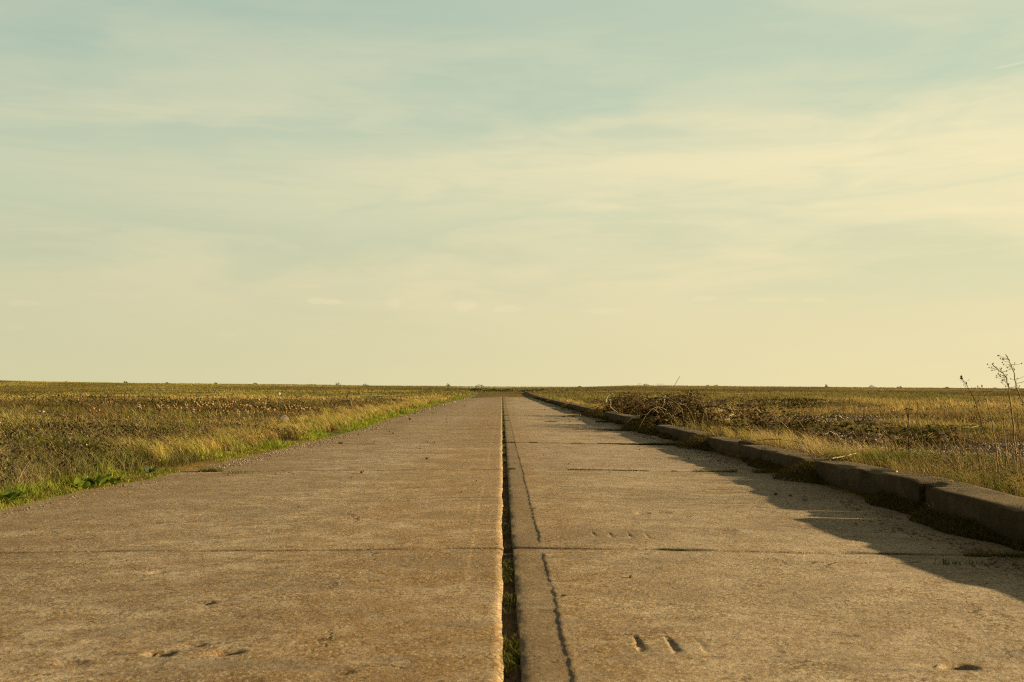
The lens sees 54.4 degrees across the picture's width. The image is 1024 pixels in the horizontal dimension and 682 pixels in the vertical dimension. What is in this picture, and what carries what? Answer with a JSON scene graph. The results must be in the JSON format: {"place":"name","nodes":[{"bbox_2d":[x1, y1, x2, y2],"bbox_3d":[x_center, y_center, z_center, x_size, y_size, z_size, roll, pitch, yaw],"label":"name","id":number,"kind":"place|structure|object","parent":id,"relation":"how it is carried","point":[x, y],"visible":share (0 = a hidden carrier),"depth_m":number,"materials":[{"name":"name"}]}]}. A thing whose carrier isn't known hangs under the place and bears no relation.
{"place":"outdoors","nodes":[
{"label":"outdoors","id":0,"kind":"place"},
{"bbox_2d":[0,397,1023,681],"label":"road","id":1,"kind":"structure","parent":0,"point":[324,563],"depth_m":5.51,"materials":[{"name":"concrete"}]},
{"bbox_2d":[502,406,520,681],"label":"joint","id":2,"kind":"object","parent":1,"relation":"in","point":[509,625],"visible":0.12,"depth_m":5.04,"materials":[{"name":"soil"}]},
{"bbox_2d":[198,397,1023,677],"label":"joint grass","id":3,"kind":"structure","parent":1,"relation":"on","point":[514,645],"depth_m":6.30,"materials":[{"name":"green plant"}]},
{"bbox_2d":[655,425,714,441],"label":"kerb block","id":4,"kind":"structure","parent":1,"relation":"on","point":[678,432],"depth_m":20.18,"materials":[{"name":"concrete"}]},
{"bbox_2d":[706,437,761,454],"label":"kerb block","id":5,"kind":"structure","parent":1,"relation":"on","point":[728,444],"depth_m":16.02,"materials":[{"name":"concrete"}]},
{"bbox_2d":[738,440,755,444],"bbox_3d":[3.551,1.547,15.076,0.283,0.085,0.195,-2,-3,31],"label":"flat stone","id":6,"kind":"object","parent":5,"relation":"on","point":[743,442],"visible":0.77,"depth_m":15.02,"materials":[{"name":"grey stone"}]},
{"bbox_2d":[746,438,808,445],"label":"bramble shoot","id":7,"kind":"object","parent":5,"relation":"on","point":[775,439],"visible":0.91,"depth_m":14.54,"materials":[{"name":"brown plant"}]},
{"bbox_2d":[534,397,1023,550],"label":"curb","id":8,"kind":"structure","parent":1,"relation":"on","point":[921,512],"depth_m":9.13,"materials":[{"name":"grey concrete"}]},
{"bbox_2d":[0,380,1023,517],"bbox_3d":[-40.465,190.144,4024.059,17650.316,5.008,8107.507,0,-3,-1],"label":"ground","id":9,"kind":"structure","parent":0,"point":[205,463],"depth_m":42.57,"materials":[{"name":"plant"}]},
{"bbox_2d":[0,489,24,502],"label":"dock plant","id":10,"kind":"object","parent":9,"relation":"on","point":[10,495],"visible":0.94,"depth_m":8.89,"materials":[{"name":"green plant"}]},
{"bbox_2d":[5,491,29,498],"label":"dock plant","id":11,"kind":"object","parent":9,"relation":"on","point":[21,493],"visible":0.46,"depth_m":9.05,"materials":[{"name":"green plant"}]},
{"bbox_2d":[68,477,84,488],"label":"dock plant","id":12,"kind":"object","parent":9,"relation":"on","point":[78,480],"visible":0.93,"depth_m":10.21,"materials":[{"name":"green plant"}]},
{"bbox_2d":[71,479,100,488],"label":"dock plant","id":13,"kind":"object","parent":9,"relation":"on","point":[87,484],"visible":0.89,"depth_m":10.25,"materials":[{"name":"green plant"}]},
{"bbox_2d":[83,474,119,484],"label":"dock plant","id":14,"kind":"object","parent":9,"relation":"on","point":[100,479],"visible":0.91,"depth_m":10.44,"materials":[{"name":"green plant"}]},
{"bbox_2d":[104,476,123,483],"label":"dock plant","id":15,"kind":"object","parent":9,"relation":"on","point":[114,481],"visible":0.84,"depth_m":10.68,"materials":[{"name":"green plant"}]},
{"bbox_2d":[111,459,130,468],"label":"dock plant","id":16,"kind":"object","parent":9,"relation":"on","point":[121,464],"visible":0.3,"depth_m":12.28,"materials":[{"name":"green plant"}]},
{"bbox_2d":[144,466,158,474],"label":"dock plant","id":17,"kind":"object","parent":9,"relation":"on","point":[147,469],"visible":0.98,"depth_m":11.74,"materials":[{"name":"green plant"}]},
{"bbox_2d":[143,421,161,445],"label":"forked weed","id":18,"kind":"object","parent":9,"relation":"on","point":[153,433],"visible":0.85,"depth_m":14.33,"materials":[{"name":"brown plant"}]},
{"bbox_2d":[159,405,168,423],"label":"thistle","id":19,"kind":"object","parent":9,"relation":"on","point":[166,407],"visible":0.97,"depth_m":26.16,"materials":[{"name":"brown plant"}]},
{"bbox_2d":[257,402,265,420],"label":"thistle","id":20,"kind":"object","parent":9,"relation":"on","point":[261,409],"visible":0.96,"depth_m":25.72,"materials":[{"name":"brown plant"}]},
{"bbox_2d":[279,415,288,420],"bbox_3d":[-6.386,2.201,27.938,0.315,0.264,0.190,2,-3,-35],"label":"boulder","id":21,"kind":"object","parent":9,"relation":"on","point":[281,417],"visible":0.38,"depth_m":27.88,"materials":[{"name":"stone"}]},
{"bbox_2d":[0,386,1023,510],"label":"green grass","id":22,"kind":"structure","parent":9,"relation":"on","point":[316,435],"depth_m":14.24,"materials":[{"name":"green plant"}]},
{"bbox_2d":[536,396,549,399],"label":"kerb block","id":23,"kind":"structure","parent":9,"relation":"on","point":[541,398],"depth_m":89.61,"materials":[{"name":"concrete"}]},
{"bbox_2d":[550,399,567,405],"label":"kerb block","id":24,"kind":"structure","parent":9,"relation":"on","point":[557,401],"depth_m":62.78,"materials":[{"name":"concrete"}]},
{"bbox_2d":[568,403,595,411],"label":"kerb block","id":25,"kind":"structure","parent":9,"relation":"on","point":[578,407],"depth_m":46.50,"materials":[{"name":"concrete"}]},
{"bbox_2d":[573,392,655,417],"bbox_3d":[3.758,2.296,35.187,3.000,0.962,8.457,0,-3,-1],"label":"bramble bush","id":26,"kind":"object","parent":9,"relation":"on","point":[627,409],"visible":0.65,"depth_m":34.94,"materials":[{"name":"brown plant"}]},
{"bbox_2d":[603,412,641,422],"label":"kerb block","id":27,"kind":"structure","parent":9,"relation":"on","point":[615,416],"depth_m":30.35,"materials":[{"name":"concrete"}]},
{"bbox_2d":[622,407,684,430],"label":"bramble bush","id":28,"kind":"object","parent":9,"relation":"on","point":[658,420],"visible":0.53,"depth_m":24.45,"materials":[{"name":"brown plant"}]},
{"bbox_2d":[624,378,752,429],"bbox_3d":[4.393,1.596,26.220,3.143,1.305,6.456,0,-3,-1],"label":"bramble bush","id":29,"kind":"object","parent":9,"relation":"on","point":[681,410],"visible":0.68,"depth_m":25.75,"materials":[{"name":"brown plant"}]},
{"bbox_2d":[739,404,761,407],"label":"concrete block","id":30,"kind":"structure","parent":9,"relation":"on","point":[744,405],"depth_m":45.75,"materials":[{"name":"grey concrete"}]},
{"bbox_2d":[770,419,785,446],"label":"forked weed","id":31,"kind":"object","parent":9,"relation":"on","point":[778,433],"visible":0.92,"depth_m":14.97,"materials":[{"name":"brown plant"}]},
{"bbox_2d":[741,445,831,473],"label":"kerb block","id":32,"kind":"structure","parent":9,"relation":"on","point":[783,457],"depth_m":13.03,"materials":[{"name":"concrete"}]},
{"bbox_2d":[700,399,875,442],"bbox_3d":[5.474,1.643,20.516,3.470,0.868,4.519,0,-3,-1],"label":"bramble bush","id":33,"kind":"object","parent":9,"relation":"on","point":[766,425],"visible":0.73,"depth_m":20.54,"materials":[{"name":"brown plant"}]},
{"bbox_2d":[796,449,855,461],"bbox_3d":[3.675,1.373,11.630,0.650,0.181,0.969,-1,-3,20],"label":"twig pile","id":34,"kind":"object","parent":9,"relation":"on","point":[833,458],"visible":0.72,"depth_m":11.58,"materials":[{"name":"beige wood"}]},
{"bbox_2d":[818,426,835,452],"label":"forked weed","id":35,"kind":"object","parent":9,"relation":"on","point":[829,438],"visible":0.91,"depth_m":12.41,"materials":[{"name":"brown plant"}]},
{"bbox_2d":[862,410,865,452],"bbox_3d":[4.290,1.179,12.202,0.102,0.661,0.104,0,-3,8],"label":"dead umbel","id":36,"kind":"object","parent":9,"relation":"on","point":[863,428],"visible":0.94,"depth_m":12.20,"materials":[{"name":"brown plant"}]},
{"bbox_2d":[815,461,953,505],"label":"kerb block","id":37,"kind":"structure","parent":9,"relation":"on","point":[862,478],"depth_m":9.57,"materials":[{"name":"concrete"}]},
{"bbox_2d":[872,468,897,471],"bbox_3d":[3.635,1.269,9.713,0.043,0.052,0.456,0,-3,-8],"label":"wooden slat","id":38,"kind":"object","parent":37,"relation":"on","point":[885,469],"visible":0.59,"depth_m":9.67,"materials":[{"name":"brown wood"}]},
{"bbox_2d":[878,436,894,468],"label":"forked weed","id":39,"kind":"object","parent":9,"relation":"on","point":[889,451],"visible":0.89,"depth_m":10.95,"materials":[{"name":"plant"}]},
{"bbox_2d":[811,419,994,449],"bbox_3d":[6.625,1.546,16.336,2.866,0.601,2.929,0,-3,-1],"label":"bramble bush","id":40,"kind":"object","parent":9,"relation":"on","point":[912,437],"visible":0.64,"depth_m":16.50,"materials":[{"name":"brown plant"}]},
{"bbox_2d":[904,408,913,470],"bbox_3d":[4.114,1.056,10.294,0.109,0.736,0.105,0,-3,-1],"label":"dead umbel","id":41,"kind":"object","parent":9,"relation":"on","point":[908,414],"visible":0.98,"depth_m":10.30,"materials":[{"name":"brown plant"}]},
{"bbox_2d":[915,402,919,443],"bbox_3d":[6.530,1.350,16.025,0.109,0.750,0.110,0,-3,-1],"label":"dead umbel","id":42,"kind":"object","parent":9,"relation":"on","point":[917,405],"visible":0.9,"depth_m":16.02,"materials":[{"name":"brown plant"}]},
{"bbox_2d":[937,427,949,463],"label":"forked weed","id":43,"kind":"object","parent":9,"relation":"on","point":[944,446],"visible":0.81,"depth_m":10.43,"materials":[{"name":"plant"}]},
{"bbox_2d":[930,421,967,472],"bbox_3d":[4.385,1.100,9.979,0.304,0.614,0.312,-2,-3,36],"label":"forked weed","id":44,"kind":"object","parent":9,"relation":"on","point":[957,460],"visible":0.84,"depth_m":10.00,"materials":[{"name":"plant"}]},
{"bbox_2d":[925,482,978,504],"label":"kerb block","id":45,"kind":"structure","parent":9,"relation":"on","point":[940,484],"depth_m":8.36,"materials":[{"name":"concrete"}]},
{"bbox_2d":[957,446,977,475],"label":"forked weed","id":46,"kind":"object","parent":9,"relation":"on","point":[967,462],"visible":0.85,"depth_m":9.33,"materials":[{"name":"plant"}]},
{"bbox_2d":[960,375,987,444],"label":"seed stalk","id":47,"kind":"object","parent":9,"relation":"on","point":[961,378],"visible":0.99,"depth_m":15.03,"materials":[{"name":"brown plant"}]},
{"bbox_2d":[964,424,985,477],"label":"seed stalk","id":48,"kind":"object","parent":9,"relation":"on","point":[976,449],"visible":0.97,"depth_m":9.40,"materials":[{"name":"brown plant"}]},
{"bbox_2d":[931,487,1023,542],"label":"kerb block","id":49,"kind":"structure","parent":9,"relation":"on","point":[1002,513],"depth_m":7.18,"materials":[{"name":"concrete"}]},
{"bbox_2d":[969,441,991,472],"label":"forked weed","id":50,"kind":"object","parent":9,"relation":"on","point":[982,448],"visible":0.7,"depth_m":9.57,"materials":[{"name":"green plant"}]},
{"bbox_2d":[977,385,1002,474],"bbox_3d":[4.623,0.934,9.620,0.294,1.021,0.091,0,-3,-6],"label":"seed stalk","id":51,"kind":"object","parent":9,"relation":"on","point":[992,423],"visible":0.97,"depth_m":9.61,"materials":[{"name":"brown plant"}]},
{"bbox_2d":[982,450,1005,484],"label":"forked weed","id":52,"kind":"object","parent":9,"relation":"on","point":[995,467],"visible":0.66,"depth_m":8.98,"materials":[{"name":"green plant"}]},
{"bbox_2d":[991,397,1016,477],"bbox_3d":[4.607,0.970,9.310,0.216,0.906,0.083,0,-3,-1],"label":"seed stalk","id":53,"kind":"object","parent":9,"relation":"on","point":[1004,419],"visible":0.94,"depth_m":9.31,"materials":[{"name":"brown plant"}]},
{"bbox_2d":[987,363,1021,474],"bbox_3d":[4.556,0.816,9.213,0.304,1.231,0.120,0,-3,-1],"label":"seed stalk","id":54,"kind":"object","parent":9,"relation":"on","point":[1007,383],"visible":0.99,"depth_m":9.22,"materials":[{"name":"brown plant"}]},
{"bbox_2d":[997,423,1018,476],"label":"seed stalk","id":55,"kind":"object","parent":9,"relation":"on","point":[1007,445],"visible":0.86,"depth_m":9.10,"materials":[{"name":"brown plant"}]},
{"bbox_2d":[997,354,1023,404],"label":"seed stalk","id":56,"kind":"object","parent":9,"relation":"on","point":[1021,400],"visible":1,"depth_m":9.04,"materials":[{"name":"brown plant"}]},
{"bbox_2d":[1005,440,1022,480],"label":"forked weed","id":57,"kind":"object","parent":9,"relation":"on","point":[1014,460],"visible":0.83,"depth_m":8.91,"materials":[{"name":"plant"}]},
{"bbox_2d":[1006,413,1023,478],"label":"seed stalk","id":58,"kind":"object","parent":9,"relation":"on","point":[1020,442],"visible":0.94,"depth_m":9.01,"materials":[{"name":"brown plant"}]},
{"bbox_2d":[0,395,1023,586],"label":"gravel","id":59,"kind":"structure","parent":0,"point":[699,450],"depth_m":14.93,"materials":[{"name":"gravel"}]},
{"bbox_2d":[0,0,1023,387],"label":"sky","id":60,"kind":"structure","parent":0,"point":[531,193],"materials":[{"name":"blue"}]}
]}

